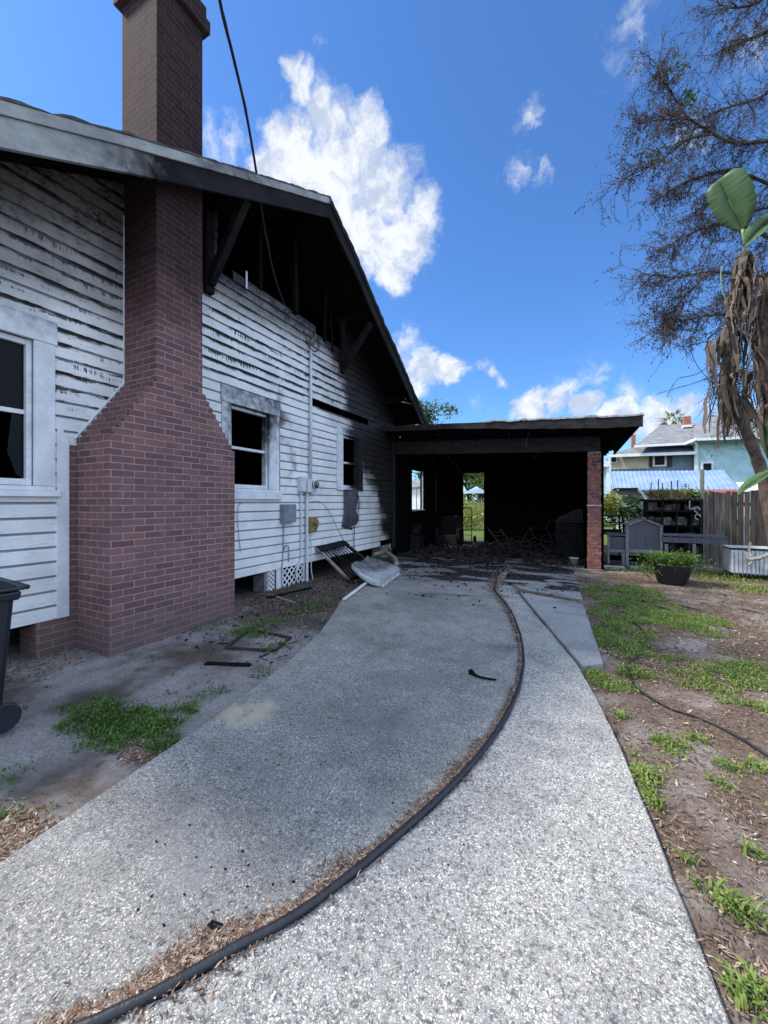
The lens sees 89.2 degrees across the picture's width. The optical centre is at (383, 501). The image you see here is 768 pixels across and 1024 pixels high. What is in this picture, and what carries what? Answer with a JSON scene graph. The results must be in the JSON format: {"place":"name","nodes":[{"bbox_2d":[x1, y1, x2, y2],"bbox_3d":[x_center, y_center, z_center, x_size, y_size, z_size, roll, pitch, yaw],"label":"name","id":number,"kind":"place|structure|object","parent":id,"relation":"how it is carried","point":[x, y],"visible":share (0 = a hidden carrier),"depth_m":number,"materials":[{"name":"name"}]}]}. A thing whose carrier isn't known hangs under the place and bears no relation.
{"place":"outdoors","nodes":[
{"label":"outdoors","id":0,"kind":"place"},
{"bbox_2d":[0,556,519,1023],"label":"driveway","id":1,"kind":"structure","parent":0,"point":[80,886],"depth_m":1.93,"materials":[{"name":"grey concrete"}]},
{"bbox_2d":[206,920,222,931],"bbox_3d":[-0.576,1.440,1.325,0.051,0.009,0.027,0,0,27],"label":"charred chip","id":2,"kind":"object","parent":1,"relation":"on","point":[211,925],"visible":1,"depth_m":1.32,"materials":[{"name":"brown wood"}]},
{"bbox_2d":[71,566,524,1023],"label":"hose","id":3,"kind":"object","parent":1,"relation":"on","point":[139,1000],"visible":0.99,"depth_m":1.33,"materials":[{"name":"black rubber"}]},
{"bbox_2d":[30,566,589,1023],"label":"leaf litter","id":4,"kind":"object","parent":1,"relation":"on","point":[178,962],"visible":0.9,"depth_m":1.29,"materials":[{"name":"brown plant"}]},
{"bbox_2d":[315,540,364,581],"bbox_3d":[-0.663,1.137,7.834,0.755,0.675,1.394,0,0,27],"label":"slatted panel","id":5,"kind":"object","parent":1,"relation":"on","point":[321,549],"visible":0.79,"depth_m":7.55,"materials":[{"name":"brown wood"}]},
{"bbox_2d":[137,557,568,926],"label":"ash flakes","id":6,"kind":"object","parent":1,"relation":"on","point":[261,656],"visible":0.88,"depth_m":6.84,"materials":[{"name":"brown wood"}]},
{"bbox_2d":[342,582,366,599],"bbox_3d":[-0.442,1.417,6.260,0.050,0.034,1.174,0,0,14],"label":"trim board","id":7,"kind":"object","parent":1,"relation":"on","point":[354,591],"depth_m":6.12,"materials":[{"name":"white wood"}]},
{"bbox_2d":[351,556,400,586],"bbox_3d":[-0.081,1.274,7.597,0.796,0.368,2.019,0,0,7],"label":"crib mattress","id":8,"kind":"object","parent":1,"relation":"on","point":[374,571],"visible":1,"depth_m":7.24,"materials":[{"name":"fabric"}]},
{"bbox_2d":[372,550,398,565],"bbox_3d":[0.151,1.304,9.151,0.493,0.167,1.415,0,0,-26],"label":"rolled padding","id":9,"kind":"object","parent":1,"relation":"on","point":[392,556],"visible":1,"depth_m":9.47,"materials":[{"name":"fabric"}]},
{"bbox_2d":[468,669,496,680],"bbox_3d":[0.803,1.437,3.207,0.066,0.050,0.248,0,0,-45],"label":"burnt stick","id":10,"kind":"object","parent":1,"relation":"on","point":[471,672],"visible":1,"depth_m":3.20,"materials":[{"name":"black wood"}]},
{"bbox_2d":[0,502,767,1023],"bbox_3d":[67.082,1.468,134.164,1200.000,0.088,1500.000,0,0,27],"label":"ground","id":11,"kind":"structure","parent":0,"point":[64,774],"depth_m":2.80,"materials":[{"name":"soil"}]},
{"bbox_2d":[0,577,29,733],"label":"wheelie bin","id":12,"kind":"object","parent":11,"relation":"on","point":[10,712],"visible":1,"depth_m":2.43,"materials":[{"name":"plastic"}]},
{"bbox_2d":[0,575,354,847],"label":"weeds","id":13,"kind":"object","parent":11,"relation":"on","point":[142,718],"visible":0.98,"depth_m":2.59,"materials":[{"name":"green plant"}]},
{"bbox_2d":[0,0,426,658],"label":"house","id":14,"kind":"structure","parent":11,"relation":"on","point":[154,390],"depth_m":4.22,"materials":[{"name":"paint"}]},
{"bbox_2d":[0,304,60,496],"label":"window","id":15,"kind":"structure","parent":14,"relation":"in","point":[15,352],"depth_m":3.56,"materials":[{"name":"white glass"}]},
{"bbox_2d":[237,502,242,552],"bbox_3d":[-2.123,0.378,5.750,0.010,0.744,0.116,0,0,25],"label":"wire","id":16,"kind":"object","parent":14,"relation":"attached to","point":[238,529],"visible":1,"depth_m":5.71,"materials":[{"name":"grey metal"}]},
{"bbox_2d":[220,383,281,498],"bbox_3d":[-2.044,-0.850,5.992,0.165,1.620,1.230,0,0,27],"label":"window","id":17,"kind":"structure","parent":14,"relation":"in","point":[229,395],"depth_m":6.15,"materials":[{"name":"white wood"}]},
{"bbox_2d":[280,504,295,522],"bbox_3d":[-1.630,0.195,6.634,0.108,0.310,0.310,0,0,27],"label":"junction box","id":18,"kind":"object","parent":14,"relation":"attached to","point":[287,513],"visible":1,"depth_m":6.54,"materials":[{"name":"grey metal"}]},
{"bbox_2d":[281,523,283,587],"bbox_3d":[-1.704,0.910,6.553,0.026,1.140,0.058,0,0,27],"label":"wire","id":19,"kind":"object","parent":18,"relation":"hanging from","point":[283,555],"visible":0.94,"depth_m":6.56,"materials":[{"name":"grey metal"}]},
{"bbox_2d":[296,492,302,581],"bbox_3d":[-1.509,0.605,6.917,0.040,1.591,0.174,0,0,27],"label":"conduit","id":20,"kind":"object","parent":14,"relation":"attached to","point":[298,564],"visible":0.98,"depth_m":6.95,"materials":[{"name":"white plastic"}]},
{"bbox_2d":[297,476,305,491],"bbox_3d":[-1.467,-0.315,6.961,0.108,0.270,0.140,0,0,27],"label":"fuse box","id":21,"kind":"object","parent":14,"relation":"attached to","point":[301,483],"visible":1,"depth_m":6.91,"materials":[{"name":"grey metal"}]},
{"bbox_2d":[306,493,307,580],"bbox_3d":[-1.404,0.660,7.097,0.048,1.680,0.048,0,0,-41],"label":"conduit","id":22,"kind":"object","parent":14,"relation":"attached to","point":[306,536],"visible":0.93,"depth_m":7.08,"materials":[{"name":"grey metal"}]},
{"bbox_2d":[303,479,318,492],"bbox_3d":[-1.317,-0.290,7.138,0.218,0.240,0.270,0,0,27],"label":"electric meter","id":23,"kind":"object","parent":14,"relation":"attached to","point":[312,486],"visible":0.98,"depth_m":7.09,"materials":[{"name":"white metal"}]},
{"bbox_2d":[303,326,319,478],"bbox_3d":[-1.363,-1.752,7.110,0.126,2.704,0.509,0,0,27],"label":"service mast","id":24,"kind":"object","parent":14,"relation":"attached to","point":[311,343],"visible":0.99,"depth_m":7.18,"materials":[{"name":"metal"}]},
{"bbox_2d":[218,0,314,340],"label":"service cable","id":25,"kind":"object","parent":24,"relation":"attached to","point":[238,79],"visible":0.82,"depth_m":4.46,"materials":[{"name":"black rubber"}]},
{"bbox_2d":[308,517,318,531],"bbox_3d":[-1.312,0.415,7.214,0.159,0.270,0.212,0,0,27],"label":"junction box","id":26,"kind":"object","parent":14,"relation":"attached to","point":[313,523],"visible":0.91,"depth_m":7.17,"materials":[{"name":"metal"}]},
{"bbox_2d":[310,532,312,578],"bbox_3d":[-1.344,1.000,7.248,0.062,0.902,0.027,0,0,-37],"label":"wire","id":27,"kind":"object","parent":26,"relation":"hanging from","point":[311,555],"visible":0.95,"depth_m":7.24,"materials":[{"name":"grey metal"}]},
{"bbox_2d":[336,425,362,490],"bbox_3d":[-0.762,-0.922,8.554,0.165,1.335,1.120,0,0,27],"label":"window","id":28,"kind":"structure","parent":14,"relation":"in","point":[341,431],"depth_m":8.62,"materials":[{"name":"white wood"}]},
{"bbox_2d":[342,489,358,529],"bbox_3d":[-0.724,0.178,8.530,0.050,0.897,0.751,0,0,27],"label":"charred cloth","id":29,"kind":"object","parent":14,"relation":"attached to","point":[350,505],"visible":0.98,"depth_m":8.47,"materials":[{"name":"grey fabric"}]},
{"bbox_2d":[354,495,358,560],"bbox_3d":[-0.609,0.600,8.680,0.036,1.502,0.211,0,0,30],"label":"cable","id":30,"kind":"object","parent":14,"relation":"hanging from","point":[354,525],"visible":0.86,"depth_m":8.61,"materials":[{"name":"black rubber"}]},
{"bbox_2d":[204,661,251,666],"bbox_3d":[-1.419,1.477,3.540,0.423,0.026,0.050,0,0,3],"label":"charred stick","id":31,"kind":"object","parent":11,"relation":"on","point":[232,664],"visible":1,"depth_m":3.52,"materials":[{"name":"brown wood"}]},
{"bbox_2d":[225,628,291,651],"bbox_3d":[-1.290,1.464,4.133,0.552,0.044,0.583,0,0,4],"label":"window screen frame","id":32,"kind":"object","parent":11,"relation":"on","point":[228,646],"visible":0.88,"depth_m":3.97,"materials":[{"name":"black metal"}]},
{"bbox_2d":[272,595,295,603],"bbox_3d":[-1.485,1.434,5.744,0.583,0.025,0.050,0,0,44],"label":"grey lath","id":33,"kind":"object","parent":11,"relation":"on","point":[287,600],"visible":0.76,"depth_m":5.69,"materials":[{"name":"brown wood"}]},
{"bbox_2d":[267,587,311,597],"bbox_3d":[-1.469,1.427,6.139,0.050,0.028,0.869,0,0,35],"label":"charred plank","id":34,"kind":"object","parent":11,"relation":"on","point":[290,592],"visible":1,"depth_m":6.10,"materials":[{"name":"black wood"}]},
{"bbox_2d":[0,568,767,1023],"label":"wood chips","id":35,"kind":"object","parent":11,"relation":"on","point":[10,834],"visible":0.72,"depth_m":2.22,"materials":[{"name":"brown wood"}]},
{"bbox_2d":[412,480,419,508],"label":"white shed","id":36,"kind":"structure","parent":11,"relation":"on","point":[415,483],"depth_m":29.05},
{"bbox_2d":[112,585,729,1023],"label":"driveway strip","id":37,"kind":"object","parent":11,"relation":"on","point":[542,815],"visible":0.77,"depth_m":1.35,"materials":[{"name":"grey concrete"}]},
{"bbox_2d":[405,396,461,425],"bbox_3d":[2.841,-2.719,26.018,4.614,8.560,4.056,0,0,27],"label":"tree","id":38,"kind":"object","parent":11,"relation":"on","point":[428,417],"visible":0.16,"depth_m":25.85,"materials":[{"name":"green plant"}]},
{"bbox_2d":[412,471,483,514],"bbox_3d":[6.432,-1.805,32.253,9.667,6.736,8.047,0,0,-18],"label":"tree","id":39,"kind":"object","parent":11,"relation":"on","point":[468,477],"visible":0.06,"depth_m":31.56,"materials":[{"name":"green plant"}]},
{"bbox_2d":[463,482,480,507],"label":"woodland","id":40,"kind":"object","parent":11,"relation":"on","point":[464,495],"visible":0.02,"depth_m":58.57,"materials":[{"name":"green plant"}]},
{"bbox_2d":[463,492,483,529],"bbox_3d":[4.155,0.472,20.329,3.367,2.901,3.016,0,0,27],"label":"bush","id":41,"kind":"object","parent":11,"relation":"on","point":[475,517],"visible":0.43,"depth_m":19.78,"materials":[{"name":"green plant"}]},
{"bbox_2d":[463,473,483,506],"bbox_3d":[8.039,-1.209,30.146,4.689,3.381,6.354,0,0,27],"label":"bush","id":42,"kind":"object","parent":11,"relation":"on","point":[479,480],"visible":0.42,"depth_m":29.22,"materials":[{"name":"green plant"}]},
{"bbox_2d":[464,499,482,525],"bbox_3d":[5.596,0.665,24.046,3.390,1.670,0.020,0,0,27],"label":"picket fence","id":43,"kind":"object","parent":11,"relation":"on","point":[474,509],"visible":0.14,"depth_m":23.98,"materials":[{"name":"wood"}]},
{"bbox_2d":[465,487,483,492],"bbox_3d":[6.456,0.214,27.518,2.000,2.572,3.512,0,0,15],"label":"canopy tent","id":44,"kind":"object","parent":11,"relation":"on","point":[476,490],"visible":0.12,"depth_m":26.40,"materials":[{"name":"fabric"}]},
{"bbox_2d":[505,564,581,601],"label":"walk slab","id":45,"kind":"structure","parent":11,"relation":"on","point":[570,587],"depth_m":7.08,"materials":[{"name":"concrete"}]},
{"bbox_2d":[519,592,602,670],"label":"walk","id":46,"kind":"structure","parent":11,"relation":"on","point":[566,623],"depth_m":4.57,"materials":[{"name":"concrete"}]},
{"bbox_2d":[604,461,609,519],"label":"shed","id":47,"kind":"structure","parent":11,"relation":"on","point":[606,474],"depth_m":22.50,"materials":[{"name":"teal"}]},
{"bbox_2d":[604,515,621,554],"bbox_3d":[6.002,0.895,10.303,0.454,1.095,0.600,0,0,27],"label":"patio table","id":48,"kind":"object","parent":11,"relation":"on","point":[614,530],"visible":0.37,"depth_m":10.02,"materials":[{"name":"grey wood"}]},
{"bbox_2d":[604,565,624,569],"bbox_3d":[5.070,1.450,8.572,0.404,0.080,0.120,0,0,31],"label":"paving block","id":49,"kind":"object","parent":11,"relation":"on","point":[608,566],"depth_m":8.53,"materials":[{"name":"grey concrete"}]},
{"bbox_2d":[604,489,626,520],"bbox_3d":[7.448,0.158,13.318,1.459,1.209,1.480,0,0,-17],"label":"bush","id":50,"kind":"object","parent":11,"relation":"on","point":[610,504],"visible":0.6,"depth_m":13.01,"materials":[{"name":"green plant"}]},
{"bbox_2d":[605,494,643,529],"bbox_3d":[7.860,0.458,12.518,1.687,1.478,1.101,0,0,27],"label":"bush","id":51,"kind":"object","parent":11,"relation":"on","point":[633,513],"visible":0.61,"depth_m":12.40,"materials":[{"name":"green plant"}]},
{"bbox_2d":[612,486,646,519],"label":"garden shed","id":52,"kind":"structure","parent":11,"relation":"on","point":[623,492],"depth_m":13.57,"materials":[{"name":"grey wood"}]},
{"bbox_2d":[620,506,642,555],"bbox_3d":[6.136,0.795,9.678,0.488,1.411,0.400,0,0,27],"label":"metal chair","id":53,"kind":"object","parent":11,"relation":"on","point":[623,517],"visible":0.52,"depth_m":9.71,"materials":[{"name":"black metal"}]},
{"bbox_2d":[605,517,662,565],"bbox_3d":[5.778,0.894,8.996,1.129,1.103,0.760,0,0,27],"label":"hutch","id":54,"kind":"object","parent":11,"relation":"on","point":[639,533],"visible":0.91,"depth_m":8.72,"materials":[{"name":"wood"}]},
{"bbox_2d":[626,565,644,569],"bbox_3d":[5.576,1.450,8.606,0.354,0.070,0.140,0,0,0],"label":"paving block","id":55,"kind":"object","parent":11,"relation":"on","point":[634,567],"depth_m":8.54,"materials":[{"name":"grey concrete"}]},
{"bbox_2d":[621,547,716,584],"bbox_3d":[5.160,1.163,7.036,1.325,0.704,1.330,0,0,-21],"label":"flower pot","id":56,"kind":"object","parent":11,"relation":"on","point":[670,568],"visible":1,"depth_m":6.83,"materials":[{"name":"black plastic"}]},
{"bbox_2d":[574,0,767,456],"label":"oak tree","id":57,"kind":"object","parent":11,"relation":"on","point":[665,322],"visible":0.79,"depth_m":8.99,"materials":[{"name":"brown plant"}]},
{"bbox_2d":[639,499,702,562],"bbox_3d":[6.978,0.713,9.424,1.291,1.555,0.540,0,0,27],"label":"shelf rack","id":58,"kind":"object","parent":11,"relation":"on","point":[689,515],"visible":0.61,"depth_m":9.41,"materials":[{"name":"black metal"}]},
{"bbox_2d":[650,479,677,493],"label":"garden stakes","id":59,"kind":"object","parent":58,"relation":"on","point":[662,486],"visible":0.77,"depth_m":9.46,"materials":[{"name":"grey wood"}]},
{"bbox_2d":[635,486,700,501],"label":"dried plants","id":60,"kind":"object","parent":58,"relation":"on","point":[665,494],"visible":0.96,"depth_m":9.30,"materials":[{"name":"brown plant"}]},
{"bbox_2d":[645,501,700,551],"bbox_3d":[6.978,0.605,9.428,1.079,1.233,0.417,0,0,27],"label":"clutter","id":61,"kind":"object","parent":58,"relation":"on","point":[652,505],"visible":0.48,"depth_m":9.32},
{"bbox_2d":[672,484,710,502],"bbox_3d":[7.397,-0.183,9.389,0.783,0.504,0.513,0,0,27],"label":"bush","id":62,"kind":"object","parent":58,"relation":"on","point":[694,493],"visible":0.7,"depth_m":9.32,"materials":[{"name":"green plant"}]},
{"bbox_2d":[655,406,689,426],"bbox_3d":[26.698,-3.575,35.807,3.182,10.270,3.063,0,0,-3],"label":"palm tree","id":63,"kind":"object","parent":11,"relation":"on","point":[674,416],"visible":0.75,"depth_m":35.51,"materials":[{"name":"green plant"}]},
{"bbox_2d":[579,565,767,1023],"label":"grass","id":64,"kind":"structure","parent":11,"relation":"on","point":[689,622],"depth_m":3.20,"materials":[{"name":"green plant"}]},
{"bbox_2d":[610,470,737,531],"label":"outbuilding","id":65,"kind":"structure","parent":11,"relation":"on","point":[713,480],"depth_m":16.56,"materials":[{"name":"white metal"}]},
{"bbox_2d":[606,415,767,518],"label":"neighbour house","id":66,"kind":"structure","parent":11,"relation":"on","point":[676,447],"depth_m":27.07,"materials":[{"name":"teal wood"}]},
{"bbox_2d":[610,457,616,462],"bbox_3d":[16.945,-3.133,28.769,0.476,0.535,0.140,0,0,27],"label":"window","id":67,"kind":"structure","parent":66,"relation":"in","point":[612,459],"depth_m":28.71,"materials":[{"name":"white glass"}]},
{"bbox_2d":[653,455,666,466],"bbox_3d":[19.518,-2.927,27.572,0.810,0.831,0.180,0,0,27],"label":"window","id":68,"kind":"structure","parent":66,"relation":"in","point":[658,461],"depth_m":27.50,"materials":[{"name":"white glass"}]},
{"bbox_2d":[700,461,713,470],"bbox_3d":[21.581,-2.334,26.004,0.675,0.704,0.140,0,0,27],"label":"window","id":69,"kind":"structure","parent":66,"relation":"in","point":[707,466],"depth_m":25.94,"materials":[{"name":"white glass"}]},
{"bbox_2d":[662,533,727,572],"bbox_3d":[6.612,1.102,8.377,1.085,0.797,0.500,0,0,27],"label":"work bench","id":70,"kind":"object","parent":11,"relation":"on","point":[695,540],"visible":0.67,"depth_m":8.17,"materials":[{"name":"wood"}]},
{"bbox_2d":[627,621,767,755],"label":"garden hose","id":71,"kind":"object","parent":11,"relation":"on","point":[706,720],"visible":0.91,"depth_m":2.70,"materials":[{"name":"black rubber"}]},
{"bbox_2d":[700,469,703,564],"bbox_3d":[7.555,0.365,9.248,0.070,2.270,0.100,0,0,27],"label":"fence post","id":72,"kind":"object","parent":11,"relation":"on","point":[702,482],"visible":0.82,"depth_m":9.20,"materials":[{"name":"brown wood"}]},
{"bbox_2d":[684,588,726,595],"bbox_3d":[5.080,1.450,6.176,0.518,0.119,0.232,0,0,27],"label":"log","id":73,"kind":"object","parent":11,"relation":"on","point":[702,591],"visible":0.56,"depth_m":6.17,"materials":[{"name":"brown wood"}]},
{"bbox_2d":[652,595,767,614],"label":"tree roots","id":74,"kind":"object","parent":11,"relation":"on","point":[692,606],"visible":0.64,"depth_m":5.38,"materials":[{"name":"brown wood"}]},
{"bbox_2d":[696,489,737,557],"bbox_3d":[9.265,0.568,10.685,0.951,1.865,1.400,0,0,27],"label":"lean to","id":75,"kind":"object","parent":11,"relation":"on","point":[723,491],"visible":0.21,"depth_m":10.34,"materials":[{"name":"wood"}]},
{"bbox_2d":[702,168,767,544],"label":"banana plant","id":76,"kind":"object","parent":11,"relation":"on","point":[731,195],"visible":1,"depth_m":6.35,"materials":[{"name":"brown plant"}]},
{"bbox_2d":[704,490,767,564],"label":"board fence","id":77,"kind":"object","parent":11,"relation":"on","point":[751,527],"visible":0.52,"depth_m":9.08,"materials":[{"name":"grey wood"}]},
{"bbox_2d":[723,545,767,575],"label":"trough","id":78,"kind":"object","parent":11,"relation":"on","point":[735,560],"visible":0.95,"depth_m":7.48,"materials":[{"name":"metal"}]},
{"bbox_2d":[743,542,767,565],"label":"driftwood","id":79,"kind":"object","parent":78,"relation":"on","point":[749,557],"visible":1,"depth_m":7.28,"materials":[{"name":"white wood"}]},
{"bbox_2d":[0,0,767,499],"label":"sky","id":80,"kind":"structure","parent":0,"point":[456,146],"materials":[{"name":"blue"}]},
{"bbox_2d":[395,541,603,569],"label":"carport floor","id":81,"kind":"structure","parent":0,"point":[514,559],"depth_m":9.79,"materials":[{"name":"concrete"}]},
{"bbox_2d":[409,524,424,550],"bbox_3d":[0.962,1.054,11.313,0.354,0.841,0.444,0,0,27],"label":"burnt cabinet","id":82,"kind":"object","parent":81,"relation":"on","point":[416,539],"visible":0.82,"depth_m":11.16,"materials":[{"name":"brown wood"}]},
{"bbox_2d":[435,515,463,543],"bbox_3d":[2.100,0.876,12.395,0.784,0.868,0.688,0,0,27],"label":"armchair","id":83,"kind":"object","parent":81,"relation":"on","point":[450,530],"visible":1,"depth_m":12.42,"materials":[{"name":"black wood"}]},
{"bbox_2d":[462,507,475,543],"bbox_3d":[2.859,0.812,13.433,0.540,1.235,0.586,0,0,27],"label":"hand truck","id":84,"kind":"object","parent":81,"relation":"on","point":[474,538],"visible":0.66,"depth_m":13.53,"materials":[{"name":"black metal"}]},
{"bbox_2d":[396,538,586,567],"bbox_3d":[3.317,1.334,11.351,4.716,0.527,4.419,0,0,27],"label":"debris","id":85,"kind":"object","parent":81,"relation":"on","point":[474,550],"visible":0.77,"depth_m":10.54,"materials":[{"name":"brown wood"}]},
{"bbox_2d":[488,528,522,556],"bbox_3d":[3.363,1.115,10.896,0.328,0.618,1.895,0,0,-2],"label":"stepladder","id":86,"kind":"object","parent":85,"relation":"on","point":[509,540],"visible":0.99,"depth_m":10.79,"materials":[{"name":"metal"}]},
{"bbox_2d":[508,519,554,552],"bbox_3d":[4.260,0.923,10.882,1.550,0.932,0.674,0,0,38],"label":"bicycle","id":87,"kind":"object","parent":85,"relation":"on","point":[530,528],"visible":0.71,"depth_m":10.87,"materials":[{"name":"metal"}]},
{"bbox_2d":[383,413,643,571],"bbox_3d":[3.639,-0.203,11.122,5.681,3.465,5.450,0,0,27],"label":"carport","id":88,"kind":"object","parent":81,"relation":"on","point":[540,472],"visible":1,"depth_m":11.75,"materials":[{"name":"brown wood"}]},
{"bbox_2d":[412,471,424,510],"bbox_3d":[1.071,-0.350,12.042,0.055,1.240,0.900,0,0,27],"label":"window frame","id":89,"kind":"structure","parent":88,"relation":"in","point":[422,471],"depth_m":12.36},
{"bbox_2d":[555,509,583,557],"bbox_3d":[4.915,0.815,10.310,0.690,1.230,0.680,0,0,27],"label":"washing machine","id":90,"kind":"object","parent":81,"relation":"on","point":[569,533],"visible":0.97,"depth_m":10.05,"materials":[{"name":"black metal"}]},
{"bbox_2d":[569,556,578,564],"bbox_3d":[4.374,1.343,8.971,0.216,0.213,0.216,0,0,27],"label":"bucket","id":91,"kind":"object","parent":81,"relation":"on","point":[574,559],"visible":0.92,"depth_m":8.89,"materials":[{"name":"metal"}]},
{"bbox_2d":[736,482,757,491],"bbox_3d":[10.959,0.430,11.291,1.164,2.140,1.035,0,0,27],"label":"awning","id":92,"kind":"object","parent":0,"point":[754,487],"visible":0.15,"depth_m":11.25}
]}

